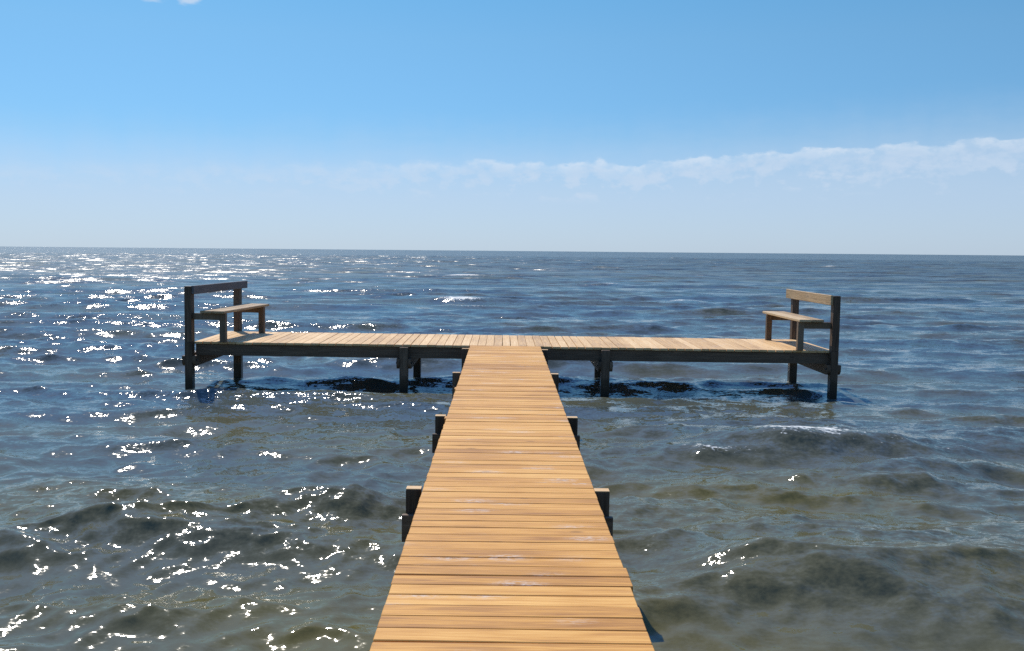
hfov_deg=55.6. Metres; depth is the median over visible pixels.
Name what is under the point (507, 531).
pier
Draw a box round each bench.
[184,281,268,342]
[763,289,840,351]
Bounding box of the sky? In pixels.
[0,0,1023,255]
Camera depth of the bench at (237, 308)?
16.53 m
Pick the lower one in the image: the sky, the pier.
the pier
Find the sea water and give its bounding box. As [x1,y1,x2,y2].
[0,246,1023,650]
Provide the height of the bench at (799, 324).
0.951 m
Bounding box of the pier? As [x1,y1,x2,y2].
[182,331,840,650]
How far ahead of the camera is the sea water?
11.79 m

